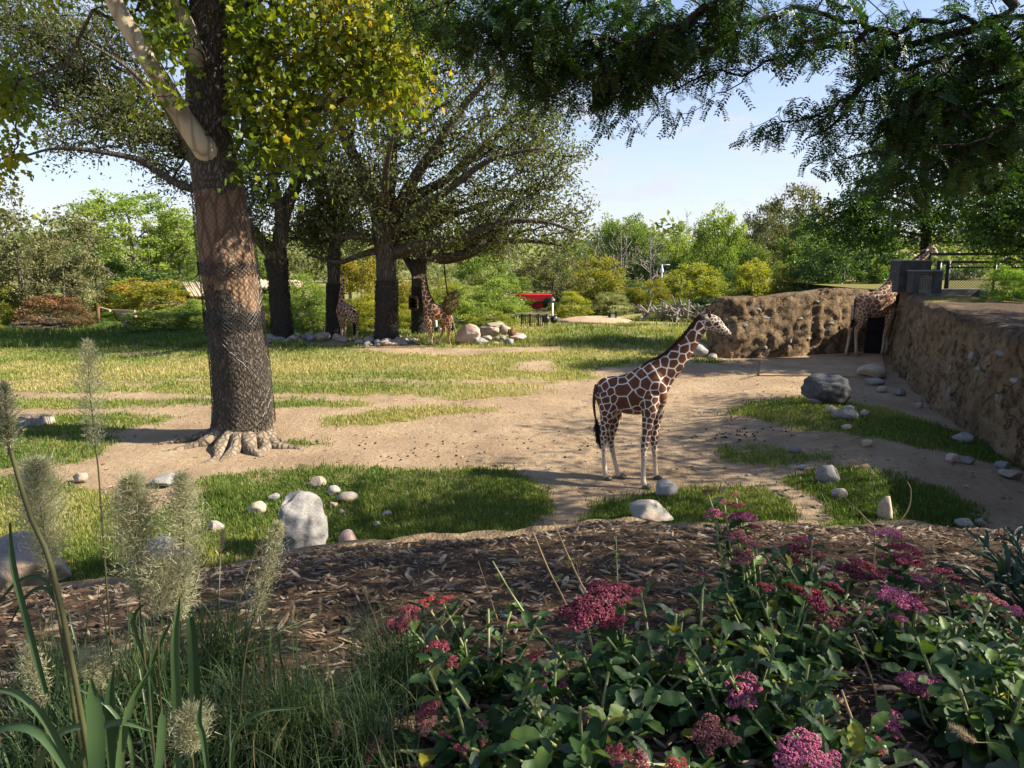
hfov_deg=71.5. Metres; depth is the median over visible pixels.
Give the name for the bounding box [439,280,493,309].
thicket bush
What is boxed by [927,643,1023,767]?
stonecrop
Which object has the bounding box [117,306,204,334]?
shrub
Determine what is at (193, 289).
log roof
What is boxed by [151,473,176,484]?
stone
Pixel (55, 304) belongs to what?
shrub
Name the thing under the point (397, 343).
stone
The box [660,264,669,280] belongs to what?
street lamp
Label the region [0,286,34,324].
shrub
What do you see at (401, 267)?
back row tree
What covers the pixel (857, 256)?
back row tree
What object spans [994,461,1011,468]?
stone
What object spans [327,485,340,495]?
stone
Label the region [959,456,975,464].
stone
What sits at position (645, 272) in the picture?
tree
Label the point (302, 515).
boulder
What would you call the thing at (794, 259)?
tree
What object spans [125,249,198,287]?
tree
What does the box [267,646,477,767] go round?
fountain grass
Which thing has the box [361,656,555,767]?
stonecrop
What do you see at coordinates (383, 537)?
grass tussock
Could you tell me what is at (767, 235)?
oak tree
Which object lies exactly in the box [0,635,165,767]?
fountain grass
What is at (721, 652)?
stonecrop
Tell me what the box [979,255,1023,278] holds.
thicket bush
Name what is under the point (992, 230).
locust tree
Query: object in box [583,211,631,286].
tree
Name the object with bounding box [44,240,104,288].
back row tree
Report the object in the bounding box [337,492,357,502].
stone
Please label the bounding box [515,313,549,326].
bridge railing
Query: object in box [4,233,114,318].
oak tree
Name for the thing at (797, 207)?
oak tree
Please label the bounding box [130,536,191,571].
boulder
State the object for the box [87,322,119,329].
shrub
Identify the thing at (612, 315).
exhibit sign
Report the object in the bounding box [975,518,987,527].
stone
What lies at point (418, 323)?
oak tree
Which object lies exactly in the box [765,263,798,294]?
shrub
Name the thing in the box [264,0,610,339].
oak tree
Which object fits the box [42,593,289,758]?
fountain grass
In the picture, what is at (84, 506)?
meadow grass
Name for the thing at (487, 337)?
stone
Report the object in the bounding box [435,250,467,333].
hay ball
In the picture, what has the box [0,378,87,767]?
reed grass
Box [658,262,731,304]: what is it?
shrub
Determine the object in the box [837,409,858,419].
stone
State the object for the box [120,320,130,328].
information sign
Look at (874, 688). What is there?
plant stalk
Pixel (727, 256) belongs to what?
tree
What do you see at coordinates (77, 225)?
oak tree
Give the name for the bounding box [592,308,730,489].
giraffe
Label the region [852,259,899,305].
thicket bush
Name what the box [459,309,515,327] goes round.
shrub
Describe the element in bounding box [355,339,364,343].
stone
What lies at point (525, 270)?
bush
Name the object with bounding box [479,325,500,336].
boulder
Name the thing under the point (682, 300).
shrub
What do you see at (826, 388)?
boulder
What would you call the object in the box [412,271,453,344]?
giraffe
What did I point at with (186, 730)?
reed grass
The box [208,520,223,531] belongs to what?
stone
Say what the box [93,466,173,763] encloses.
reed grass
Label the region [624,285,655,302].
thicket bush
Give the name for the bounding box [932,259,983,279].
thicket bush
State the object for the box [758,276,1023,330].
terrace
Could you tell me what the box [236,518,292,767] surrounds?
reed grass
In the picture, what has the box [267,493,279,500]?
stone
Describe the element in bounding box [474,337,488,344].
stone
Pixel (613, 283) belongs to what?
shrub
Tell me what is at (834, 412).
stone
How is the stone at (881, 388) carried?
on the ground at (544, 418)
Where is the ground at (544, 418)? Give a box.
[0,256,1023,578]
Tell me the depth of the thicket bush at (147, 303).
55.05 m
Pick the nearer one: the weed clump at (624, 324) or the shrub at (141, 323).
the shrub at (141, 323)
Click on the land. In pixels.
(234, 464)
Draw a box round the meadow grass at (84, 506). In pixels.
[0,314,1020,588]
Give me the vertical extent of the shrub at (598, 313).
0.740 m
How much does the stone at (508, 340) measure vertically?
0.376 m
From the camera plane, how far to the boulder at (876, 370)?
25.21 m
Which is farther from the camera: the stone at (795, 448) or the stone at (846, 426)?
the stone at (846, 426)
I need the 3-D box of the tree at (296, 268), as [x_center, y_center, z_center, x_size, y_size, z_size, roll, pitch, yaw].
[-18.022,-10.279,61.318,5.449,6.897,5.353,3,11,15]
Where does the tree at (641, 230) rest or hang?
on the ground at (544, 418)
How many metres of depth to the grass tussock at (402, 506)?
12.23 m
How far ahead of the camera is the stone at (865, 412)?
17.39 m
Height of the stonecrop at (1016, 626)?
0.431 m
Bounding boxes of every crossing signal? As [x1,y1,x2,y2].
[433,320,441,332]
[543,303,559,322]
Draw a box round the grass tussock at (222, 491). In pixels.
[208,475,245,498]
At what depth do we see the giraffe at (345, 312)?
36.26 m
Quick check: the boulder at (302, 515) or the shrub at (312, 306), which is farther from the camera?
the shrub at (312, 306)
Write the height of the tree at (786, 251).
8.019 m
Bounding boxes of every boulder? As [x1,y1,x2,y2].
[0,531,71,590]
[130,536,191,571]
[279,490,327,548]
[455,324,480,344]
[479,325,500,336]
[486,321,504,328]
[629,499,673,522]
[656,479,677,497]
[691,342,707,356]
[801,373,850,404]
[815,465,840,483]
[857,364,886,377]
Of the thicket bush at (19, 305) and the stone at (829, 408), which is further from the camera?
the thicket bush at (19, 305)
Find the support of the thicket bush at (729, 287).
on the land
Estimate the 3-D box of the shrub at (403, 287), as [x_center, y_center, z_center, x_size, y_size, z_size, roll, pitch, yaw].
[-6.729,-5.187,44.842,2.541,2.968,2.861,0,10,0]
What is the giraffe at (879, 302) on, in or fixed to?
on the ground at (544, 418)
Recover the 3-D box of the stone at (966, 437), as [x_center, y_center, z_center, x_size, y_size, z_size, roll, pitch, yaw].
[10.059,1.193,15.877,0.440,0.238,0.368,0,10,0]
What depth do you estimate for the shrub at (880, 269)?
42.95 m
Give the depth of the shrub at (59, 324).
40.66 m
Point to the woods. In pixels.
(535, 251)
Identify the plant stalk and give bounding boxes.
[478,561,497,620]
[492,561,570,669]
[533,532,585,654]
[553,522,615,651]
[610,536,620,634]
[672,553,681,586]
[833,486,875,577]
[841,690,864,743]
[854,634,877,697]
[874,481,911,578]
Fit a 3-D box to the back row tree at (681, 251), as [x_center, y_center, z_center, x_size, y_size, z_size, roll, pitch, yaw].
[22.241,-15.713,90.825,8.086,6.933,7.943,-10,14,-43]
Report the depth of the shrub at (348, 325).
40.42 m
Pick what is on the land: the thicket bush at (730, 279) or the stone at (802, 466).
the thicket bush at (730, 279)
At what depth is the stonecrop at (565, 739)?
2.23 m
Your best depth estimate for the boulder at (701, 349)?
30.34 m
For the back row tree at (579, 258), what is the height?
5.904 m
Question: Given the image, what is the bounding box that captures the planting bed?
[0,517,1023,767]
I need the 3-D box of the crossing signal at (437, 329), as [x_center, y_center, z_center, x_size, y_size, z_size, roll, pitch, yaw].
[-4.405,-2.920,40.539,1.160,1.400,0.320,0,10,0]
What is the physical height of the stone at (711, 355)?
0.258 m
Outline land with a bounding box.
[3,328,895,539]
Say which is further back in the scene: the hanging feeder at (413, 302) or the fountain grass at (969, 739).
the hanging feeder at (413, 302)
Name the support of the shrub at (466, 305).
on the land
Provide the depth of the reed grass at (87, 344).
2.20 m
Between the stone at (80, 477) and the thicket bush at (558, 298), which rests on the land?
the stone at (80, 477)
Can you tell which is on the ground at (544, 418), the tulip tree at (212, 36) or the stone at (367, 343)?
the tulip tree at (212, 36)
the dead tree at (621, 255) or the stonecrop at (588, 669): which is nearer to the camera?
the stonecrop at (588, 669)
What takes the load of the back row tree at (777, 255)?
on the ground at (544, 418)
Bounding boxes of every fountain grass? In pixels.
[0,600,145,733]
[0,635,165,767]
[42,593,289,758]
[129,529,337,728]
[134,644,350,767]
[207,601,417,767]
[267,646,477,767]
[273,586,496,729]
[935,680,1021,765]
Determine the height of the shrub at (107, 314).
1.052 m
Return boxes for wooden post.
[96,306,99,320]
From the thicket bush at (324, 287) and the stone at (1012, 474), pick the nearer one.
the stone at (1012, 474)
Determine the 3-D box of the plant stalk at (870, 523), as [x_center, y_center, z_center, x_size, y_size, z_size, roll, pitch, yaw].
[2.032,0.885,4.231,0.291,0.584,0.009,0,10,0]
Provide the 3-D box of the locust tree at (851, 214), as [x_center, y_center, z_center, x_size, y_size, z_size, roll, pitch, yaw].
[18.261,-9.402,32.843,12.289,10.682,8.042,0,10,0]
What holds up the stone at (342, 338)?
on the ground at (544, 418)
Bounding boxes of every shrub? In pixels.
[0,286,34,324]
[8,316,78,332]
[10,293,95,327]
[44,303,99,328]
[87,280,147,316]
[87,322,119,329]
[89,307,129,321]
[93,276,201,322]
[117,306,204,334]
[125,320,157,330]
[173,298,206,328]
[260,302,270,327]
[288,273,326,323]
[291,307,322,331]
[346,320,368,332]
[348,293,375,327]
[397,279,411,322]
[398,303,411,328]
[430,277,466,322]
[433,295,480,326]
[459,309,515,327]
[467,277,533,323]
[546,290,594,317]
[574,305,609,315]
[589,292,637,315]
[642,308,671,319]
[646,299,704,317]
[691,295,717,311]
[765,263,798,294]
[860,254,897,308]
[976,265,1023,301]
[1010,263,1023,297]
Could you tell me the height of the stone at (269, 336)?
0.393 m
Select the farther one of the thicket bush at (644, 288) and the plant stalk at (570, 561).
the thicket bush at (644, 288)
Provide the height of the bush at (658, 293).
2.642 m
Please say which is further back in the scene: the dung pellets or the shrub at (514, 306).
the shrub at (514, 306)
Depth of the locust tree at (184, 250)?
61.15 m
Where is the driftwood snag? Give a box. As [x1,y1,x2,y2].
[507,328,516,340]
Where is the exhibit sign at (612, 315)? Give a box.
[608,311,616,317]
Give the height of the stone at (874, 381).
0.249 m
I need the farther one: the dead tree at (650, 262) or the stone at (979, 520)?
the dead tree at (650, 262)
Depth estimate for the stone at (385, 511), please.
12.11 m
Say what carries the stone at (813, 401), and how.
on the ground at (544, 418)
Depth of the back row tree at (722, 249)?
90.84 m
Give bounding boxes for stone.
[73,473,87,481]
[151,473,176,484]
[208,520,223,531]
[248,501,265,514]
[264,334,273,339]
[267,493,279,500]
[306,335,314,341]
[310,476,326,486]
[316,334,325,341]
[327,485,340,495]
[337,335,349,341]
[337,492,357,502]
[338,529,355,541]
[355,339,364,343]
[363,340,370,345]
[365,336,374,343]
[379,340,388,345]
[382,510,391,515]
[391,340,401,345]
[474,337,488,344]
[481,335,491,341]
[500,325,510,334]
[503,338,513,343]
[510,333,525,340]
[707,353,716,358]
[789,446,800,452]
[797,464,806,468]
[807,398,822,403]
[824,405,835,413]
[831,409,841,418]
[831,488,847,498]
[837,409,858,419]
[841,424,851,430]
[844,405,854,409]
[860,410,869,415]
[862,439,872,446]
[864,378,884,384]
[877,386,886,391]
[877,496,892,519]
[892,388,905,395]
[913,402,922,407]
[945,453,958,462]
[952,432,973,443]
[954,518,974,528]
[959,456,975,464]
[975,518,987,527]
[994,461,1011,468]
[997,468,1023,478]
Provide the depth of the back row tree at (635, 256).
87.31 m
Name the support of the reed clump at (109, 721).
on the planting bed
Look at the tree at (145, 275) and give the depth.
57.26 m
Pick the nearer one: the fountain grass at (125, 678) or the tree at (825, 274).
the fountain grass at (125, 678)
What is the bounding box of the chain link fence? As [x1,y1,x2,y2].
[931,253,1023,288]
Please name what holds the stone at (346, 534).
on the ground at (544, 418)
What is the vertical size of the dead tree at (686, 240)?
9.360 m
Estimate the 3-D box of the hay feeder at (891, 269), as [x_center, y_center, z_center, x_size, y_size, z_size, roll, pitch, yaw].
[15.850,-4.775,29.421,0.248,0.737,0.450,0,10,0]
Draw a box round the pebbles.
[8,347,1023,561]
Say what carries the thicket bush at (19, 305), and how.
on the ground at (544, 418)
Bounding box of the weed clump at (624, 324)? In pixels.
[612,322,637,325]
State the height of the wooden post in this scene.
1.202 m
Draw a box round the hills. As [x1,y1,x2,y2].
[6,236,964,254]
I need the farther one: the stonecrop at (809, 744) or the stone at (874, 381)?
the stone at (874, 381)
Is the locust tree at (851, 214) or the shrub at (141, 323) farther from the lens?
the shrub at (141, 323)
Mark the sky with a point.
(695, 170)
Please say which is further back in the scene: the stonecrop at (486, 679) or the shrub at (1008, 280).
the shrub at (1008, 280)
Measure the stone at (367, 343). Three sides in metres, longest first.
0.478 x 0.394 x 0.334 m
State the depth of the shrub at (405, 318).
42.06 m
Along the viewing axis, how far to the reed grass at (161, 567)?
1.98 m
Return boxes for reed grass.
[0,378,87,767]
[0,450,85,767]
[9,643,54,767]
[60,338,117,744]
[75,637,123,706]
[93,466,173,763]
[129,549,189,767]
[149,468,216,621]
[155,695,222,767]
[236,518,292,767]
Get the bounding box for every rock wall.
[706,288,869,358]
[887,293,1023,471]
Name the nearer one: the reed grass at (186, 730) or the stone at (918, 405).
the reed grass at (186, 730)
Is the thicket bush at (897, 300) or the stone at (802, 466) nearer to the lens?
the stone at (802, 466)
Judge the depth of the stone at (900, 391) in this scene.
22.34 m
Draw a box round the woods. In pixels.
[0,203,1023,281]
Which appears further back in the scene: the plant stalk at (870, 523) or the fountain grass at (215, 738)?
the plant stalk at (870, 523)
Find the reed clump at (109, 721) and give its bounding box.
[0,522,347,767]
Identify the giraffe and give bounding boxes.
[336,272,358,340]
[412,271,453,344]
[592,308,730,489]
[845,244,937,355]
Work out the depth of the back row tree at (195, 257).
85.88 m
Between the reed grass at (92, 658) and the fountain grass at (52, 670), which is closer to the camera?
the reed grass at (92, 658)
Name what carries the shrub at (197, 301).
on the ground at (544, 418)
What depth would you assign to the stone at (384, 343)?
33.97 m
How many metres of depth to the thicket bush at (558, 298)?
62.66 m
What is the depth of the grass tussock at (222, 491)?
13.04 m
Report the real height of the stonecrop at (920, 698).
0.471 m
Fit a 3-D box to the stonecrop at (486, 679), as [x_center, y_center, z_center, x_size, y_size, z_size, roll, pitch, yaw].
[-0.215,1.138,2.908,0.758,0.393,0.520,0,10,0]
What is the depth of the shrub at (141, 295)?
46.91 m
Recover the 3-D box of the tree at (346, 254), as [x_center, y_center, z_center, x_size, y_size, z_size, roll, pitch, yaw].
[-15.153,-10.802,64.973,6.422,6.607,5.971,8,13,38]
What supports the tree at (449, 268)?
on the ground at (544, 418)
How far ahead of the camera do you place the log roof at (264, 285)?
56.03 m
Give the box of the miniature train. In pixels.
[513,294,555,308]
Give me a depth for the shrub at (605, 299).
51.31 m
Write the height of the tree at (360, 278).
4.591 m
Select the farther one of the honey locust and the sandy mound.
the sandy mound
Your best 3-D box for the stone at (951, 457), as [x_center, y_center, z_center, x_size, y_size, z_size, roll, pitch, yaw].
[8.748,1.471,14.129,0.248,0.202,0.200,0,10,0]
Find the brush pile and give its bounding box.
[631,296,709,322]
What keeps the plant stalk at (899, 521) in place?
on the planting bed
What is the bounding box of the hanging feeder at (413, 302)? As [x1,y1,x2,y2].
[408,257,417,310]
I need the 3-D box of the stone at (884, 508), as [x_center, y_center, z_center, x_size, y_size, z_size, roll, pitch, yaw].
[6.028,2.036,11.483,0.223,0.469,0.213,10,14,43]
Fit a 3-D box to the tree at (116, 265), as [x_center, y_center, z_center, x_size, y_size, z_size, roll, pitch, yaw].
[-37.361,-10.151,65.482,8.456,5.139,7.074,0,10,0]
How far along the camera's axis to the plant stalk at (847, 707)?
2.33 m
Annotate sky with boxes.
[0,0,1023,240]
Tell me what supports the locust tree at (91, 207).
on the ground at (544, 418)
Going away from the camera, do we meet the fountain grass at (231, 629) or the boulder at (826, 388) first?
the fountain grass at (231, 629)
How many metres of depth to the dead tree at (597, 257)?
70.78 m
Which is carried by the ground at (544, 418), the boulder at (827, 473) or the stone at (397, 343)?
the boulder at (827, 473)
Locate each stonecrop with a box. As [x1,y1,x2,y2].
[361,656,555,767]
[372,595,550,709]
[478,652,685,767]
[524,579,692,733]
[593,572,776,729]
[605,624,852,767]
[692,489,832,639]
[709,656,928,767]
[712,562,877,683]
[754,534,885,605]
[829,529,1002,680]
[881,633,1023,762]
[925,567,1023,691]
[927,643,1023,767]
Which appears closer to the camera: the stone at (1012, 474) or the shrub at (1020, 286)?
the stone at (1012, 474)
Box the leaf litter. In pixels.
[5,358,1022,570]
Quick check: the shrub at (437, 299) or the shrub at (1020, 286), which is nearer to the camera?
the shrub at (1020, 286)
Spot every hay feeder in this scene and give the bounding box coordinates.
[889,260,893,277]
[891,260,932,292]
[906,270,944,292]
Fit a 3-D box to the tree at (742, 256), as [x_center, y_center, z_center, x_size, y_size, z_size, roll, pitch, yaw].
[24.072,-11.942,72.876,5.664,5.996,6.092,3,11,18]
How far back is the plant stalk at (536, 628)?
3.01 m
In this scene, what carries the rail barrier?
on the ground at (544, 418)
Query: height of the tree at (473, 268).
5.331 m
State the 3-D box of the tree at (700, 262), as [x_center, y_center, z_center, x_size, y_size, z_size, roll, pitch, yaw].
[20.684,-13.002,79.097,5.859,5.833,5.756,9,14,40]
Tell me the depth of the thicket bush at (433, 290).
53.48 m
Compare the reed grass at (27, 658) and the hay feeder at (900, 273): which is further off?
the hay feeder at (900, 273)
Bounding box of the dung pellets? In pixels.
[316,366,794,478]
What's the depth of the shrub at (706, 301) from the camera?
49.63 m
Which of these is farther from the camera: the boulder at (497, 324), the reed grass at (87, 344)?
the boulder at (497, 324)
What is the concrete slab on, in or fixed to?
on the ground at (544, 418)
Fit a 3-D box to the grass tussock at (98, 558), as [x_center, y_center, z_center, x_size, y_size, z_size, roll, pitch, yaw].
[-5.819,2.341,9.931,0.914,0.598,1.026,-2,11,-13]
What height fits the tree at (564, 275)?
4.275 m
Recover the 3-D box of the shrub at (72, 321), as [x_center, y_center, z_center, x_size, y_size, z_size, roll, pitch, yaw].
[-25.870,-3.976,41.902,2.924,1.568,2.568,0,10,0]
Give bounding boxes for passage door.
[864,316,884,353]
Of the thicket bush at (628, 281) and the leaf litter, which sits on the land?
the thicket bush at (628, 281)
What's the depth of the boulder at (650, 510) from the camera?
11.45 m
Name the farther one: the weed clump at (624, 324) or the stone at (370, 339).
the weed clump at (624, 324)
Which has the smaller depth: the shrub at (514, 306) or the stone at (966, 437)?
the stone at (966, 437)
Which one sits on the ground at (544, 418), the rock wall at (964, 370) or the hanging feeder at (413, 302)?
the rock wall at (964, 370)
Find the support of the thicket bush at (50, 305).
on the ground at (544, 418)
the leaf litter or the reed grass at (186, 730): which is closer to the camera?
the reed grass at (186, 730)
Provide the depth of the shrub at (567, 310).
49.39 m
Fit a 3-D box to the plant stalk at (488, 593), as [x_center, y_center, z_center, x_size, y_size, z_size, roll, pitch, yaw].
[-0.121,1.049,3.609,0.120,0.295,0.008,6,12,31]
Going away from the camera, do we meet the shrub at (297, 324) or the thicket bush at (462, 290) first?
the shrub at (297, 324)
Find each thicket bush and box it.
[0,299,49,313]
[30,289,84,312]
[114,298,168,309]
[259,291,304,305]
[293,284,349,310]
[356,290,407,311]
[398,285,445,306]
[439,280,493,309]
[484,272,535,309]
[550,281,595,303]
[592,277,643,303]
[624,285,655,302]
[691,277,747,298]
[714,265,766,295]
[742,261,783,295]
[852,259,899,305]
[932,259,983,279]
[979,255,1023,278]
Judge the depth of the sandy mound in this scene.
45.58 m
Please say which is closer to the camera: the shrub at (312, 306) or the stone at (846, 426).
the stone at (846, 426)
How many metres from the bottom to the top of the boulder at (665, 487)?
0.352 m
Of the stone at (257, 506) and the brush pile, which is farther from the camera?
the brush pile
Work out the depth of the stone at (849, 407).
17.97 m
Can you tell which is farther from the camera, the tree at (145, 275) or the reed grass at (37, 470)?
the tree at (145, 275)
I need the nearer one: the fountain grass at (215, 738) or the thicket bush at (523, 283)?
the fountain grass at (215, 738)
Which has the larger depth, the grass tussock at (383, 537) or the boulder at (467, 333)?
the boulder at (467, 333)
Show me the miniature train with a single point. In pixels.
(546, 299)
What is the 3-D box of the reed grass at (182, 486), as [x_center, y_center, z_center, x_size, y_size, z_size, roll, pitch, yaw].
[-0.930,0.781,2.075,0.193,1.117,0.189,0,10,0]
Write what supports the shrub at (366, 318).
on the ground at (544, 418)
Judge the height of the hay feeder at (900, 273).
1.281 m
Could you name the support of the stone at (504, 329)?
on the boulder at (485, 330)
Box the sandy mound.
[558,316,630,323]
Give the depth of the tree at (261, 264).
58.76 m
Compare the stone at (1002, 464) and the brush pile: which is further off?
the brush pile
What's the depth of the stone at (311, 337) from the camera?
36.48 m
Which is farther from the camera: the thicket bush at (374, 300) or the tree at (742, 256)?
the tree at (742, 256)
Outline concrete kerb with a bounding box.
[918,288,999,296]
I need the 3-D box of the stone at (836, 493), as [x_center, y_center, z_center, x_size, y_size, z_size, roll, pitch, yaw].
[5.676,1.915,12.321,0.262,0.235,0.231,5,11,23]
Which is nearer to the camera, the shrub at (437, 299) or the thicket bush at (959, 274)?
the shrub at (437, 299)
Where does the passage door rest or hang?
on the ground at (544, 418)
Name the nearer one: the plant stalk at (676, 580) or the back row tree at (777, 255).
the plant stalk at (676, 580)
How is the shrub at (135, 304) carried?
on the land
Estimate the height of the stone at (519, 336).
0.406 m
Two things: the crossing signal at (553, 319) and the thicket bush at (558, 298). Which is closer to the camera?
the crossing signal at (553, 319)
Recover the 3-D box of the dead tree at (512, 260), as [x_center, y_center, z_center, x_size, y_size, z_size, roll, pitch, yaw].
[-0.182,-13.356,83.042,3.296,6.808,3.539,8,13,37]
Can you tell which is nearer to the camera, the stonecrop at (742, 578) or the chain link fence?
the stonecrop at (742, 578)
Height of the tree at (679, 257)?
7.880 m
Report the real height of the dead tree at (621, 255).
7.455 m
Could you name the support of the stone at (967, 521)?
on the ground at (544, 418)
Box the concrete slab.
[759,355,886,377]
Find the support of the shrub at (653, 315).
on the ground at (544, 418)
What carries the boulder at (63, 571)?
on the ground at (544, 418)
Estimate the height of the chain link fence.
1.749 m
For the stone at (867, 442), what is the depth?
15.15 m
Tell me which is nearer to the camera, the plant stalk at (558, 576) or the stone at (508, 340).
the plant stalk at (558, 576)
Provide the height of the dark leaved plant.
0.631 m
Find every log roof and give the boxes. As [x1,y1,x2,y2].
[182,282,203,305]
[258,279,304,308]
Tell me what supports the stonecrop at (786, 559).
on the planting bed
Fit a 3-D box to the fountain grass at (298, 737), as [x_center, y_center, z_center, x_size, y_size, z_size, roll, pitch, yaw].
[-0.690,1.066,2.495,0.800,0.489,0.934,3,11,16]
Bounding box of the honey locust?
[341,0,1023,238]
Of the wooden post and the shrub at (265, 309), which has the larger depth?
the wooden post
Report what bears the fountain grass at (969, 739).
on the planting bed
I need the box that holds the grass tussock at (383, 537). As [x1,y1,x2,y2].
[375,527,392,539]
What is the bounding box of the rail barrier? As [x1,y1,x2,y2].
[100,307,137,321]
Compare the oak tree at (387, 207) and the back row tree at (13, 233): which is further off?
the back row tree at (13, 233)
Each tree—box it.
[0,0,352,341]
[0,0,467,463]
[0,182,112,320]
[0,227,66,282]
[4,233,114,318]
[41,188,196,287]
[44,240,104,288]
[65,248,150,288]
[88,270,199,305]
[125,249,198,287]
[138,213,200,300]
[187,251,258,273]
[253,247,303,278]
[254,255,267,296]
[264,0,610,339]
[269,143,371,338]
[286,233,326,295]
[297,241,366,280]
[319,231,374,299]
[340,256,375,323]
[358,257,430,284]
[395,177,524,334]
[396,262,487,294]
[451,254,514,291]
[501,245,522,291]
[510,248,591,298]
[528,257,572,296]
[551,242,600,277]
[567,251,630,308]
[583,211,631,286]
[583,238,614,283]
[598,222,640,278]
[599,213,671,282]
[619,228,670,283]
[623,256,689,287]
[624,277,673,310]
[627,231,669,293]
[654,221,698,280]
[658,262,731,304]
[668,235,718,280]
[671,248,720,287]
[675,212,699,291]
[689,201,748,279]
[711,228,766,271]
[718,238,774,278]
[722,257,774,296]
[732,196,800,284]
[748,181,853,288]
[751,219,816,287]
[773,216,840,264]
[778,219,908,291]
[779,57,1023,270]
[779,239,857,288]
[850,244,892,276]
[924,63,1023,270]
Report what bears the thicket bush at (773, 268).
on the land
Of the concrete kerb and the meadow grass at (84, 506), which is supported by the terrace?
the concrete kerb
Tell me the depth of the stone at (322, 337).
36.24 m
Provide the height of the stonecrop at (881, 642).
0.535 m
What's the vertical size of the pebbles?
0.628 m
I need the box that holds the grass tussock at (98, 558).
[69,529,121,576]
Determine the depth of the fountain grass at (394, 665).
2.81 m
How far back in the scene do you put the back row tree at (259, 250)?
88.06 m
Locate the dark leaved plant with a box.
[929,525,1023,643]
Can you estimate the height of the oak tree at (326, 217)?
10.359 m
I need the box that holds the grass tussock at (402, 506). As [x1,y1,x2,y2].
[387,493,419,517]
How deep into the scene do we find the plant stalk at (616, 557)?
3.34 m
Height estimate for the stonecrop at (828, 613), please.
0.430 m
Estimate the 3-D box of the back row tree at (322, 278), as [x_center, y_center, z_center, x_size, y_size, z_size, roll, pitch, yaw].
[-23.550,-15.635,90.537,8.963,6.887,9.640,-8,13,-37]
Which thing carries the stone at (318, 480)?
on the ground at (544, 418)
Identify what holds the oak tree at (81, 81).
on the ground at (544, 418)
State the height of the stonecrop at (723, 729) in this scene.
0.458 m
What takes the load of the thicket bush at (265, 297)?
on the ground at (544, 418)
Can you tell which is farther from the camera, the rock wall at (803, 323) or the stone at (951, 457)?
the rock wall at (803, 323)
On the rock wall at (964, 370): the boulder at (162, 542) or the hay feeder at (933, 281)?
the hay feeder at (933, 281)
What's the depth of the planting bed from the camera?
4.23 m

